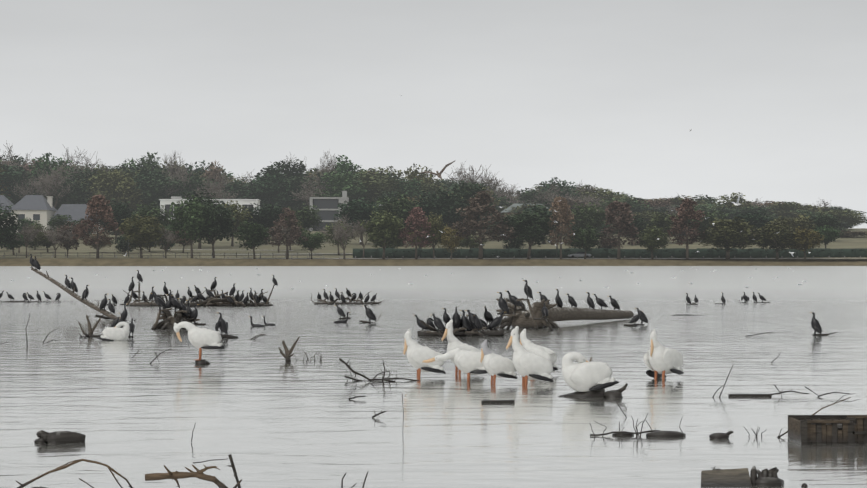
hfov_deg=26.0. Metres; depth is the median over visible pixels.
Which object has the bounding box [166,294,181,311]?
cormorant
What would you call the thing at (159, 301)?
cormorant
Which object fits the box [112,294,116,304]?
cormorant
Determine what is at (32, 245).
tree
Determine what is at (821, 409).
long debris branch
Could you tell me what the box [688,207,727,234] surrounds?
tree
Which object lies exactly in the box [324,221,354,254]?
tree
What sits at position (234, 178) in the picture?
tree
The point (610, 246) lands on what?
tree
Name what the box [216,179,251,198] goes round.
tree
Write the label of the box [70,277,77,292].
cormorant
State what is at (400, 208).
tree
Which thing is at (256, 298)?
cormorant
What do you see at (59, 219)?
tree
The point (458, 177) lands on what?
tree
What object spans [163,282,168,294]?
cormorant
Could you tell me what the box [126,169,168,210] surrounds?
tree
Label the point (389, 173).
tree
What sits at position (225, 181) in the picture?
tree
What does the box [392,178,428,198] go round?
tree
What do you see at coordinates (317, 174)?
tree
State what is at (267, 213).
tree
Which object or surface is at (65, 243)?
tree
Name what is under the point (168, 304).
cormorant
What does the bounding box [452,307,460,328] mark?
cormorant
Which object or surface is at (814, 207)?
tree
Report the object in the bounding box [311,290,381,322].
driftwood colony
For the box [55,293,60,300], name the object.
cormorant
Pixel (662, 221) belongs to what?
tree
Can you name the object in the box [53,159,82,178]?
tree
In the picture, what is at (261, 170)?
tree
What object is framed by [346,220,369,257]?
tree
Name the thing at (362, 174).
tree
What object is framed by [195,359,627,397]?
driftwood stumps
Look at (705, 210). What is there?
tree
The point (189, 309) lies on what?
cormorant
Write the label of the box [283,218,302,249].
tree
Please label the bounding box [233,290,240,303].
cormorant
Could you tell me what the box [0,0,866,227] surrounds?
sky
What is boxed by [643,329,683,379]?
pelican
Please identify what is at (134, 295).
cormorant
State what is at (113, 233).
tree
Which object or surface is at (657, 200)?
tree
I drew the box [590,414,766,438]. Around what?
driftwood
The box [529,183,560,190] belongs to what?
tree
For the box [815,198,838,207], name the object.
tree
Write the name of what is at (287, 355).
driftwood stump
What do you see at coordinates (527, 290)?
cormorant
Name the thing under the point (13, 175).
tree
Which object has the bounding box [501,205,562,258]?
tree
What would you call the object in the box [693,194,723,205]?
tree
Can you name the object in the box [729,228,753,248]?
tree
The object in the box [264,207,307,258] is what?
tree
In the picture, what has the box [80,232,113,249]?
tree
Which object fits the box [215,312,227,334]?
cormorant
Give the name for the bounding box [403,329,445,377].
pelican
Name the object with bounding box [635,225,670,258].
tree
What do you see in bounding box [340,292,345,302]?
cormorant
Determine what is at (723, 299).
cormorant
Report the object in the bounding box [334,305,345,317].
cormorant
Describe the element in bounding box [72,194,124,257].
tree
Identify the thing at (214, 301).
driftwood colony
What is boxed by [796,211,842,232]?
tree
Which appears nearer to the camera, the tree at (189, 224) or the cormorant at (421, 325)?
the cormorant at (421, 325)
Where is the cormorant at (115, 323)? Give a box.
[110,317,120,326]
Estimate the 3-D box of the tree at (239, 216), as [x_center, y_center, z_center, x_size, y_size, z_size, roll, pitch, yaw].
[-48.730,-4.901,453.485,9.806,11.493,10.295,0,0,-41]
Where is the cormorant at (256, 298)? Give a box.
[253,291,259,302]
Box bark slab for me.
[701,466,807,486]
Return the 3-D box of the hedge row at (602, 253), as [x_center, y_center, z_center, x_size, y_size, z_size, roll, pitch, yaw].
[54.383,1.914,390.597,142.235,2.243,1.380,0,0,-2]
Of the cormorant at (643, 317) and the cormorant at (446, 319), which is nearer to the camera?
the cormorant at (446, 319)
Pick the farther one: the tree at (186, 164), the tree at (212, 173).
the tree at (186, 164)
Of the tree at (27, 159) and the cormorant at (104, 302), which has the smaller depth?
the cormorant at (104, 302)
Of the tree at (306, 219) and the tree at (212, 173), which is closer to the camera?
the tree at (306, 219)
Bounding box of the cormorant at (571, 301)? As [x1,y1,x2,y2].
[567,294,576,306]
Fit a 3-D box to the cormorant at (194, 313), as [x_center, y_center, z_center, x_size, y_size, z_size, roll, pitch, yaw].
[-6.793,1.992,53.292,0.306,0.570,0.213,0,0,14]
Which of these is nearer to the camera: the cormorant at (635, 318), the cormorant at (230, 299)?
the cormorant at (635, 318)
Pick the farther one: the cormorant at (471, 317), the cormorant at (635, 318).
the cormorant at (635, 318)
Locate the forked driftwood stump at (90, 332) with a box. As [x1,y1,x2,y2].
[79,315,132,336]
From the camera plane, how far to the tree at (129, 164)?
806.22 m
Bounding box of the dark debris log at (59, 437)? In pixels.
[34,430,85,443]
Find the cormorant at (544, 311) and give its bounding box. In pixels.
[542,303,547,318]
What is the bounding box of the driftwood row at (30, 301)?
[0,299,60,301]
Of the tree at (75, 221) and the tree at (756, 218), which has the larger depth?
the tree at (75, 221)
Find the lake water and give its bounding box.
[0,266,866,487]
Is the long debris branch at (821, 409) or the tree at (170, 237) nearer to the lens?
the long debris branch at (821, 409)
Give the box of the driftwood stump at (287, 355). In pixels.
[278,337,321,361]
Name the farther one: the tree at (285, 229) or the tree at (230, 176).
the tree at (230, 176)
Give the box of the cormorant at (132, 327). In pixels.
[129,318,134,335]
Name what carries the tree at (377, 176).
on the shore ground
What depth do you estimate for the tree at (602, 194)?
704.90 m
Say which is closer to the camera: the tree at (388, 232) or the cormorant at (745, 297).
the cormorant at (745, 297)
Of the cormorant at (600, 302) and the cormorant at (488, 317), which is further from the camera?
the cormorant at (600, 302)
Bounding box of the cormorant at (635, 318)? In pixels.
[629,311,642,325]
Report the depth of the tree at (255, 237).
375.47 m
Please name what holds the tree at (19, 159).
on the shore ground
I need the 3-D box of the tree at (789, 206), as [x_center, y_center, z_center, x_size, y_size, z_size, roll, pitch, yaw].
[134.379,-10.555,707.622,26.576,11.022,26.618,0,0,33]
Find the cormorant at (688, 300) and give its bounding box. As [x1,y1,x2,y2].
[686,293,690,303]
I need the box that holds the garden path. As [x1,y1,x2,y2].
[168,249,293,250]
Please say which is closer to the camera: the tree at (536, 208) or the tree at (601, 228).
the tree at (536, 208)
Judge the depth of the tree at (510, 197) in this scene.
712.12 m
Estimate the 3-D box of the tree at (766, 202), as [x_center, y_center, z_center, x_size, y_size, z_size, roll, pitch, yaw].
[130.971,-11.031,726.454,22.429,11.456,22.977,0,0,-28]
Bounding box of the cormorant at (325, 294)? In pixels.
[323,289,328,300]
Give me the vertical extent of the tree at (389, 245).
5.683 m
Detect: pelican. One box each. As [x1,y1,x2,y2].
[98,322,129,340]
[173,321,224,359]
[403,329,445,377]
[422,348,487,382]
[441,320,480,374]
[480,340,516,384]
[506,326,553,385]
[520,329,557,370]
[562,352,618,391]
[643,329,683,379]
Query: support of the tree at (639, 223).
on the shore ground
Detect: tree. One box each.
[0,140,23,169]
[0,155,28,166]
[0,164,34,204]
[0,165,12,199]
[0,203,25,245]
[0,233,30,254]
[5,169,45,200]
[12,176,53,198]
[14,217,41,234]
[16,223,41,257]
[18,232,39,252]
[19,159,67,188]
[22,151,31,164]
[27,152,76,209]
[27,223,46,249]
[33,229,57,251]
[35,164,74,207]
[39,226,75,257]
[45,214,74,233]
[47,177,90,211]
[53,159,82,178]
[55,221,81,257]
[59,145,92,186]
[69,146,100,178]
[69,167,100,204]
[70,218,96,238]
[71,170,124,211]
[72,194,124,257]
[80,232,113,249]
[85,164,120,189]
[90,169,145,214]
[91,198,135,242]
[99,164,132,172]
[102,167,152,212]
[102,227,137,235]
[111,235,136,253]
[116,213,167,257]
[119,158,136,175]
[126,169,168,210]
[130,175,185,211]
[130,201,171,230]
[131,152,171,184]
[146,237,166,251]
[154,228,183,257]
[156,226,177,251]
[159,160,184,177]
[162,152,187,181]
[162,159,199,195]
[166,195,217,257]
[171,230,195,252]
[172,188,234,248]
[174,173,218,197]
[175,165,207,182]
[179,160,220,173]
[185,176,238,198]
[195,198,235,257]
[197,160,224,197]
[206,170,236,196]
[208,167,232,178]
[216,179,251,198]
[220,200,252,245]
[223,182,273,207]
[224,174,245,182]
[233,219,272,258]
[239,172,253,184]
[243,202,294,243]
[244,170,295,218]
[248,166,281,188]
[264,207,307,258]
[265,159,314,201]
[268,174,321,210]
[270,224,288,252]
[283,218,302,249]
[286,154,308,172]
[289,204,323,241]
[290,172,335,211]
[296,228,325,258]
[305,169,332,176]
[305,173,336,194]
[309,171,368,219]
[314,151,338,176]
[318,215,363,258]
[321,155,370,179]
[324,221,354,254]
[333,196,378,244]
[341,170,388,200]
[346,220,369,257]
[347,175,403,211]
[360,208,411,258]
[364,167,396,179]
[364,171,391,180]
[372,190,407,210]
[372,192,418,234]
[373,237,405,248]
[380,171,401,181]
[383,166,409,184]
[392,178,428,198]
[398,207,436,258]
[404,164,443,188]
[406,182,447,199]
[410,232,429,248]
[412,187,467,229]
[417,211,448,257]
[441,180,459,189]
[441,225,463,258]
[442,181,479,194]
[444,165,505,196]
[446,161,468,184]
[447,179,495,237]
[447,190,519,258]
[452,186,500,211]
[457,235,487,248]
[487,182,520,201]
[491,193,512,214]
[500,203,558,215]
[501,190,519,206]
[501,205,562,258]
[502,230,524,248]
[515,191,560,205]
[516,188,541,203]
[522,202,558,243]
[528,183,577,207]
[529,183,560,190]
[538,177,580,199]
[547,196,575,258]
[557,223,594,235]
[558,181,595,198]
[559,198,587,219]
[564,238,576,247]
[569,185,613,202]
[569,192,608,207]
[569,202,607,231]
[570,224,604,258]
[573,221,613,234]
[581,189,631,206]
[593,236,622,248]
[598,200,642,258]
[599,197,636,220]
[616,215,652,244]
[620,200,650,212]
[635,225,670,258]
[637,199,674,209]
[643,210,681,237]
[646,198,664,204]
[647,203,699,215]
[659,195,709,207]
[667,198,706,258]
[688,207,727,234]
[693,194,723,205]
[693,206,721,212]
[693,216,768,258]
[709,207,748,219]
[711,192,752,209]
[722,205,776,217]
[727,209,774,231]
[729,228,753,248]
[750,221,800,258]
[751,198,779,212]
[753,201,789,210]
[763,216,797,227]
[767,201,820,212]
[771,214,815,233]
[787,205,827,211]
[789,226,824,258]
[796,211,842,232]
[808,208,839,212]
[812,224,842,247]
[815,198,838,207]
[815,209,866,226]
[823,206,866,217]
[825,209,866,225]
[830,222,854,228]
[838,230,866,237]
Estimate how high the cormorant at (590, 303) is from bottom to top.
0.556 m
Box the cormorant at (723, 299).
[721,292,725,303]
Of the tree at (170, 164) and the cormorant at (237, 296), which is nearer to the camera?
the cormorant at (237, 296)
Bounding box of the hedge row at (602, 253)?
[353,248,866,257]
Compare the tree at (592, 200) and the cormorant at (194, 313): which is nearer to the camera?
the cormorant at (194, 313)
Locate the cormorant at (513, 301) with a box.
[506,291,522,308]
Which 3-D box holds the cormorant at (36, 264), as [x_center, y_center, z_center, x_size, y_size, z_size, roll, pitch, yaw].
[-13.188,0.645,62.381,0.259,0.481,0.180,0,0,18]
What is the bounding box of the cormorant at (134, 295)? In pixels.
[131,290,137,300]
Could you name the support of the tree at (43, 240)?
on the shore ground
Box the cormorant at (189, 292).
[187,287,192,297]
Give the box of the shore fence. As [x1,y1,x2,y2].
[0,252,321,257]
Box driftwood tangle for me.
[339,358,419,381]
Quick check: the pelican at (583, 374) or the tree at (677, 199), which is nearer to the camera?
the pelican at (583, 374)
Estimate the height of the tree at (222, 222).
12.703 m
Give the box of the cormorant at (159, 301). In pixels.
[151,293,165,309]
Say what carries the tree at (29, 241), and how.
on the shore ground
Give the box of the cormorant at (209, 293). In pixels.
[203,287,214,297]
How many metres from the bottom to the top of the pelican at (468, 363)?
0.634 m
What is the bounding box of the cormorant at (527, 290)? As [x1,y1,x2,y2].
[523,280,532,298]
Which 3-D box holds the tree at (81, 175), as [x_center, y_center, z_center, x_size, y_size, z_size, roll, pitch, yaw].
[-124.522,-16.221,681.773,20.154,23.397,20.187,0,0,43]
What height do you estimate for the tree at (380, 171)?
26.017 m
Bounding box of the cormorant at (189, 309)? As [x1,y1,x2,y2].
[186,300,191,314]
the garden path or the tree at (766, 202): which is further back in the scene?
the tree at (766, 202)
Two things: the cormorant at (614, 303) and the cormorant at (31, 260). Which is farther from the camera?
the cormorant at (31, 260)
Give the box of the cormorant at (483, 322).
[475,314,488,330]
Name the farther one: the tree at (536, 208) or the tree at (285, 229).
the tree at (536, 208)
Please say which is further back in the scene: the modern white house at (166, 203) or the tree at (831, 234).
the modern white house at (166, 203)
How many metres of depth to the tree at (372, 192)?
642.99 m
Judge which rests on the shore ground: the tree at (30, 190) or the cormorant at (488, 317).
the tree at (30, 190)
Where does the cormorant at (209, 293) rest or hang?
on the driftwood colony at (214, 301)
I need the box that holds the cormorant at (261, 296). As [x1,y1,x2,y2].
[258,289,263,302]
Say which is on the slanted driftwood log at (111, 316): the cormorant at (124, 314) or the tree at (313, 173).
the cormorant at (124, 314)
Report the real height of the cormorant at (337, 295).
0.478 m
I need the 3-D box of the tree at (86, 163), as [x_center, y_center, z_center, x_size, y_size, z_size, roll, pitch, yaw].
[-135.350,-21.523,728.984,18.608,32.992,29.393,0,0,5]
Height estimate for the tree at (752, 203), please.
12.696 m
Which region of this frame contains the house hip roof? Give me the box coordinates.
[501,204,551,214]
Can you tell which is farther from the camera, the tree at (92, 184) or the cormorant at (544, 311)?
the tree at (92, 184)
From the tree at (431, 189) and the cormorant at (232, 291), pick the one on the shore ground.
the tree at (431, 189)
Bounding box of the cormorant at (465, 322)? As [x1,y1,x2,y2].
[460,310,471,331]
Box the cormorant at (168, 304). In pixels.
[164,295,171,312]
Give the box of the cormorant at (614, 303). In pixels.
[607,296,620,310]
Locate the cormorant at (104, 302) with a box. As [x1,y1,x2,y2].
[99,294,107,310]
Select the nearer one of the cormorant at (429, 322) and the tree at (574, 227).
the cormorant at (429, 322)
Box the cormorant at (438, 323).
[432,314,444,331]
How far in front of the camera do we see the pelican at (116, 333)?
45.70 m
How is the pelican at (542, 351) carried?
on the lake water
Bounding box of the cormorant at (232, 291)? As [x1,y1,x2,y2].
[229,283,235,295]
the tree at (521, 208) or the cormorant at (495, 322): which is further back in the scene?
the tree at (521, 208)
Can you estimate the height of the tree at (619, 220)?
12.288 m
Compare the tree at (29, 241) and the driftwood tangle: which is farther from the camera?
the tree at (29, 241)
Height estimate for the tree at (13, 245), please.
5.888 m
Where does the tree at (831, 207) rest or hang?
on the shore ground
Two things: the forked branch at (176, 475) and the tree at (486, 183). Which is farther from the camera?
the tree at (486, 183)
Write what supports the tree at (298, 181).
on the shore ground
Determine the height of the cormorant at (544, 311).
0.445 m
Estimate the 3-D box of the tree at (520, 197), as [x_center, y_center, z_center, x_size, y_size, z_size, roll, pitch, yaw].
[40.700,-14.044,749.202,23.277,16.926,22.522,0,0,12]
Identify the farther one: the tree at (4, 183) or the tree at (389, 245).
the tree at (4, 183)
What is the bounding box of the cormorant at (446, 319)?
[442,308,450,326]
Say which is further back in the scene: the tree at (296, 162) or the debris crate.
the tree at (296, 162)
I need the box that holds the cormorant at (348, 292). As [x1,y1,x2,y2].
[346,288,350,297]
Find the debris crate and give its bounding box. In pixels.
[788,415,866,444]
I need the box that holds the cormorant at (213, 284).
[210,277,216,289]
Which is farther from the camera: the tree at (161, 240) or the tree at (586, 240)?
the tree at (161, 240)
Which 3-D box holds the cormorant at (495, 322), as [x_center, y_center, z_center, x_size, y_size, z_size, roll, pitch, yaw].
[1.635,2.024,48.798,0.551,0.529,0.224,0,0,-15]
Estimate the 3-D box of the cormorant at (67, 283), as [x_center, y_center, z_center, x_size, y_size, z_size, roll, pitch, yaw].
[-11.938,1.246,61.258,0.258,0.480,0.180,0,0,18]
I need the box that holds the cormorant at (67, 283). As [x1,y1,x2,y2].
[65,275,70,288]
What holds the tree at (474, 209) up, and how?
on the shore ground
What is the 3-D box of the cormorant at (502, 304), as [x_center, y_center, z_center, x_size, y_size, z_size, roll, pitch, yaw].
[1.943,1.667,52.471,0.353,0.656,0.246,0,0,-2]
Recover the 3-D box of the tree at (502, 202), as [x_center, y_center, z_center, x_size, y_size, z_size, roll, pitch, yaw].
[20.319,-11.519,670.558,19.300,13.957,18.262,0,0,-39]
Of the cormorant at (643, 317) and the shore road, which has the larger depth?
the shore road
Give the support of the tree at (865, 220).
on the shore ground
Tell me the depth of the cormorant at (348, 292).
79.96 m
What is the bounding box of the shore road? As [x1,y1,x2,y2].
[238,258,836,258]
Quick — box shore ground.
[0,228,866,265]
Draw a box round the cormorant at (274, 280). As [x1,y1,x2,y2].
[272,275,277,285]
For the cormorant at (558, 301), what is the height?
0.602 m
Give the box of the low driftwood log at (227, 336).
[221,334,264,339]
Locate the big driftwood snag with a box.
[417,298,643,335]
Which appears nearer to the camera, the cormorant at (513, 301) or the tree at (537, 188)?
the cormorant at (513, 301)
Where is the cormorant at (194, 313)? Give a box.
[189,304,198,322]
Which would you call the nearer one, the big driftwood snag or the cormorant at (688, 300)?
the big driftwood snag
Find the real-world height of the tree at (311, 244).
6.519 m
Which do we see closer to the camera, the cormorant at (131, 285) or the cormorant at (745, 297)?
the cormorant at (131, 285)
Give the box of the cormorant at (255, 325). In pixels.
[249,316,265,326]
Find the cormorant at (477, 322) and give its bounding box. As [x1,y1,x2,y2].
[474,315,481,330]
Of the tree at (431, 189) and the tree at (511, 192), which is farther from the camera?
the tree at (511, 192)
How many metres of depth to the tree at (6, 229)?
373.81 m
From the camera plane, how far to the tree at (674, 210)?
651.01 m
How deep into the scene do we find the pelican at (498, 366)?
30.12 m
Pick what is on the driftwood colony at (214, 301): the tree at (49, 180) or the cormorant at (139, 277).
the cormorant at (139, 277)
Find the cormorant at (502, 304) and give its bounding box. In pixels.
[497,292,508,313]
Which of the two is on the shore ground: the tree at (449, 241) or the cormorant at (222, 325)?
the tree at (449, 241)
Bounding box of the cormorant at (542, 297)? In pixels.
[537,292,549,304]
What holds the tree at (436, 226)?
on the shore ground
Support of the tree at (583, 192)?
on the shore ground
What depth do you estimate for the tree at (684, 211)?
377.72 m
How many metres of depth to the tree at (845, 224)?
587.47 m
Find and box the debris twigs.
[1,315,849,487]
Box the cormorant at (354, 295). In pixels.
[351,293,356,301]
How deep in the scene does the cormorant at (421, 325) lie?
48.57 m
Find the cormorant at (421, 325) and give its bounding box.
[414,315,428,329]
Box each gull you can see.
[420,161,454,178]
[732,194,741,205]
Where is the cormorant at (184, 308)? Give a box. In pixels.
[177,298,187,317]
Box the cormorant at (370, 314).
[363,305,376,321]
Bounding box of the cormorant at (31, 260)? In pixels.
[29,254,34,267]
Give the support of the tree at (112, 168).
on the shore ground
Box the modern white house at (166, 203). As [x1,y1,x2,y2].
[159,196,260,219]
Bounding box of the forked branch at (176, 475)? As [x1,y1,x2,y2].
[145,454,241,487]
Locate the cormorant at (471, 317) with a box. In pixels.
[465,310,479,328]
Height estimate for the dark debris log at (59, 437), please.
0.184 m
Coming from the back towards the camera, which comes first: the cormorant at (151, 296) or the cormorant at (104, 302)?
the cormorant at (151, 296)
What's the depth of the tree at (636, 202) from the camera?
654.46 m
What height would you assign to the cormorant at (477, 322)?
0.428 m
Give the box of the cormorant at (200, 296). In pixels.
[195,290,205,300]
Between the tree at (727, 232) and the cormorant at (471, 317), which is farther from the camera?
the tree at (727, 232)
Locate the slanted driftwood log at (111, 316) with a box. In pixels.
[31,267,136,320]
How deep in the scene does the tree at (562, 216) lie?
377.38 m
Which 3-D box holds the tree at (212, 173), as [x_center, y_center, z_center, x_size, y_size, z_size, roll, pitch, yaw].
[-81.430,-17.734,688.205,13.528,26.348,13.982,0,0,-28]
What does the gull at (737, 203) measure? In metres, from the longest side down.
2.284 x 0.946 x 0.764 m
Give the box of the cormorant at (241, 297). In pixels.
[239,290,244,301]
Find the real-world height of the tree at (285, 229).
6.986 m
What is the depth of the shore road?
379.98 m
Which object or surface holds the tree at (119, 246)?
on the shore ground
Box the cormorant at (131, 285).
[128,277,134,292]
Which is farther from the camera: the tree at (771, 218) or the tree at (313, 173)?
the tree at (313, 173)
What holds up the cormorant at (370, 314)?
on the driftwood colony at (324, 301)
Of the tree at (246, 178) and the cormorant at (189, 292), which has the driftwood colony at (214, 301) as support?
the cormorant at (189, 292)
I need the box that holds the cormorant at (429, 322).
[426,318,435,330]
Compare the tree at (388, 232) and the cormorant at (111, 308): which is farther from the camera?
the tree at (388, 232)
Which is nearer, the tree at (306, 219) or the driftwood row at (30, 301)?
the driftwood row at (30, 301)
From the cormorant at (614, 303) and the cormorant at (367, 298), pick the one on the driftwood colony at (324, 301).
the cormorant at (367, 298)
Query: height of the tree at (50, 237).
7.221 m
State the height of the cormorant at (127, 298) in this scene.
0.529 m
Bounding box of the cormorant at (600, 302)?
[593,294,607,308]
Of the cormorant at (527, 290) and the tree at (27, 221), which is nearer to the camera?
the cormorant at (527, 290)
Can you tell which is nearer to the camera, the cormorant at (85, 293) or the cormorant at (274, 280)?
the cormorant at (85, 293)
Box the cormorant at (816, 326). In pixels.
[809,312,821,334]
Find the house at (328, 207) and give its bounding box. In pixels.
[310,191,348,230]
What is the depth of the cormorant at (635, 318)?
55.02 m
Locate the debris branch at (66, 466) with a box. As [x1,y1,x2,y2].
[16,423,195,487]
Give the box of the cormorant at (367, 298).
[364,292,369,302]
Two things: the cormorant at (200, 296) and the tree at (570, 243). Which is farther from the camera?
the tree at (570, 243)
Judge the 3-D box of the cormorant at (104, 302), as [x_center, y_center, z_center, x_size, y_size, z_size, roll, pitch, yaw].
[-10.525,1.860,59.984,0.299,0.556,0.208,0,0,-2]
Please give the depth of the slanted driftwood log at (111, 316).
60.63 m
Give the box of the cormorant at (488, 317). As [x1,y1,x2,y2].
[484,306,493,324]
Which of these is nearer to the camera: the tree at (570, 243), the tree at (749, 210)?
the tree at (570, 243)
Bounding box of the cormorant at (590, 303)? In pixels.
[586,292,594,309]
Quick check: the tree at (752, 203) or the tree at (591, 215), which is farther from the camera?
the tree at (752, 203)
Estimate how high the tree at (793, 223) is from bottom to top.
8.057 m
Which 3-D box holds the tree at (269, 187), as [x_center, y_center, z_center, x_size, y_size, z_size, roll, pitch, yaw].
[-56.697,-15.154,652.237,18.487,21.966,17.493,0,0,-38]
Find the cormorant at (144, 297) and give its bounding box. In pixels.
[142,291,146,301]
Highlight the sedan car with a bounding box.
[568,252,590,257]
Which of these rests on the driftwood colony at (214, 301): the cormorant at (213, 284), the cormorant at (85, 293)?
the cormorant at (213, 284)
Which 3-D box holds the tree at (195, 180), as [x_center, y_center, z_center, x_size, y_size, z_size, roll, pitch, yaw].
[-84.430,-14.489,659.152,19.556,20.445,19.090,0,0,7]
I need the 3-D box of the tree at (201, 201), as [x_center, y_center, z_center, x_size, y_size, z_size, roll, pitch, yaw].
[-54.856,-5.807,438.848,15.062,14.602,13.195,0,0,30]
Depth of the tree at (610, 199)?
647.30 m
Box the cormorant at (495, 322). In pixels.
[487,312,504,329]
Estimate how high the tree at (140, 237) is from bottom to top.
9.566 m
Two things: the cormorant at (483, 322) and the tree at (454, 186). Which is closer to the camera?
the cormorant at (483, 322)
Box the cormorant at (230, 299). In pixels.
[224,293,234,304]
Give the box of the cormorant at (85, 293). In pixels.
[81,285,88,300]
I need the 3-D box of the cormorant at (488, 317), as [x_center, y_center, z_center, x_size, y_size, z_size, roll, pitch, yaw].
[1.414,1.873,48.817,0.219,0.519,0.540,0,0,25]
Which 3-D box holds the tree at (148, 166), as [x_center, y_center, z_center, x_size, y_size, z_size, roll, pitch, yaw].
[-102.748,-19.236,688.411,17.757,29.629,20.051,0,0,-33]
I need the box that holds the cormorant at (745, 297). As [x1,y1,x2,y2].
[741,292,748,301]
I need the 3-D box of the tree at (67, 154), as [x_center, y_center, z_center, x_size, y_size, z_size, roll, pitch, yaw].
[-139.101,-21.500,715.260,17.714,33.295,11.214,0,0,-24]
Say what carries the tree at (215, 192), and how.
on the shore ground
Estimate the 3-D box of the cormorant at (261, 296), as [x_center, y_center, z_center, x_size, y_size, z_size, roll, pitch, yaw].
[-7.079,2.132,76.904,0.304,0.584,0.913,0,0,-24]
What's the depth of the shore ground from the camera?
376.50 m
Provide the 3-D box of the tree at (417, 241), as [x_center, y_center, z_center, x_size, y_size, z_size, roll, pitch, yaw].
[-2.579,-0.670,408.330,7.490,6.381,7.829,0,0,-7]
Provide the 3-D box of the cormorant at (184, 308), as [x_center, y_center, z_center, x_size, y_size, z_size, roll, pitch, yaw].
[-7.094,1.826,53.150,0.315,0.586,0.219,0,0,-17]
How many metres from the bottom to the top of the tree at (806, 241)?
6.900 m
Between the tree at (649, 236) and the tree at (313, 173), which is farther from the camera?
the tree at (313, 173)
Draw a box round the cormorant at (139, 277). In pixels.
[137,270,142,282]
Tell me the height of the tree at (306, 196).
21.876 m
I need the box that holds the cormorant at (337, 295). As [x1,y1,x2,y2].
[334,288,339,298]
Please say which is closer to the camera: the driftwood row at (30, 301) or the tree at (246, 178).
the driftwood row at (30, 301)
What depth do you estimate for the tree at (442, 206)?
477.19 m
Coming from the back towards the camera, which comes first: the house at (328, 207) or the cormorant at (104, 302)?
the house at (328, 207)
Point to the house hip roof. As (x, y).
(509, 208)
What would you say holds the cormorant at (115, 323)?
on the forked driftwood stump at (90, 332)
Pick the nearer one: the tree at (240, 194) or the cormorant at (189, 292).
the cormorant at (189, 292)
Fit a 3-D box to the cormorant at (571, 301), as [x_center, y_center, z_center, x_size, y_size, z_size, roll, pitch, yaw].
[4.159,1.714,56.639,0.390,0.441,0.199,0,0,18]
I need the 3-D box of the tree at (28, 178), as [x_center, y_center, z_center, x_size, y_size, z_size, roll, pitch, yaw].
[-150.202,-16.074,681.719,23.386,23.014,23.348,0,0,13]
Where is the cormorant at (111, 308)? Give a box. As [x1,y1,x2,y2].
[108,299,114,313]
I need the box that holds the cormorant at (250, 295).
[249,287,253,300]
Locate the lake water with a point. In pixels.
(262, 411)
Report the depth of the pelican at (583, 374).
27.42 m
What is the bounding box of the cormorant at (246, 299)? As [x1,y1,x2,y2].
[243,292,248,304]
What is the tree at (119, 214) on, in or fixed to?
on the shore ground
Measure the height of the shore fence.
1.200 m
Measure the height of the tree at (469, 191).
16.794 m
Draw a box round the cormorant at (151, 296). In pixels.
[149,286,154,300]
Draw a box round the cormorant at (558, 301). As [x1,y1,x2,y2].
[555,289,562,307]
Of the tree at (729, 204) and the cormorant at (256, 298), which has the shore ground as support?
the tree at (729, 204)
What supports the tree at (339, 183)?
on the shore ground
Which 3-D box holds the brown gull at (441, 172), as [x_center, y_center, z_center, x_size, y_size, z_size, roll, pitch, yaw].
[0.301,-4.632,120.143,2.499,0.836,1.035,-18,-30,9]
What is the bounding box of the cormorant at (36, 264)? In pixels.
[33,256,40,269]
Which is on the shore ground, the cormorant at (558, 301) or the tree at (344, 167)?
the tree at (344, 167)
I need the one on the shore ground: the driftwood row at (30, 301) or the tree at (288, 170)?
the tree at (288, 170)
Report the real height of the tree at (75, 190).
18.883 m
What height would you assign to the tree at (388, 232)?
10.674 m
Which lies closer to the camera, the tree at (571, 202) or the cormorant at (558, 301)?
the cormorant at (558, 301)
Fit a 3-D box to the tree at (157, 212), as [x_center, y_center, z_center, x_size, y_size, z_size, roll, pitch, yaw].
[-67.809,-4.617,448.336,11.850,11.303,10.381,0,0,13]
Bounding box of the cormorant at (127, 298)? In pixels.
[124,293,129,303]
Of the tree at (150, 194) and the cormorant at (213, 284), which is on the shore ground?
the tree at (150, 194)
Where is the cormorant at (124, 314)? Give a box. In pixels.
[122,304,127,320]
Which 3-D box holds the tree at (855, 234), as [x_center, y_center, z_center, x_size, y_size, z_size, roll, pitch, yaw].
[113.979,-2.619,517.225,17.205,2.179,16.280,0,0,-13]
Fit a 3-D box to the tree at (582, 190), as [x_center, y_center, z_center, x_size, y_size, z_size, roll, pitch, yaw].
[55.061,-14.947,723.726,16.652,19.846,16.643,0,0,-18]
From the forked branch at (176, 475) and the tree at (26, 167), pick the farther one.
the tree at (26, 167)
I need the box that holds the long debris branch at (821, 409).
[778,393,859,436]
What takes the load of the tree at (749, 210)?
on the shore ground
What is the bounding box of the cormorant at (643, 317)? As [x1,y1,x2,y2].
[634,308,647,323]
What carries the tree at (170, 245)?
on the shore ground
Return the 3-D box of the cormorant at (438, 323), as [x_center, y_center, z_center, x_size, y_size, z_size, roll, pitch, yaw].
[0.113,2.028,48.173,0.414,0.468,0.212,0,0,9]
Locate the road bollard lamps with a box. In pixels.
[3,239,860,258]
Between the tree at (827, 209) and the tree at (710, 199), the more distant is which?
the tree at (710, 199)
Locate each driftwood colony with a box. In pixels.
[123,283,273,306]
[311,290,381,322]

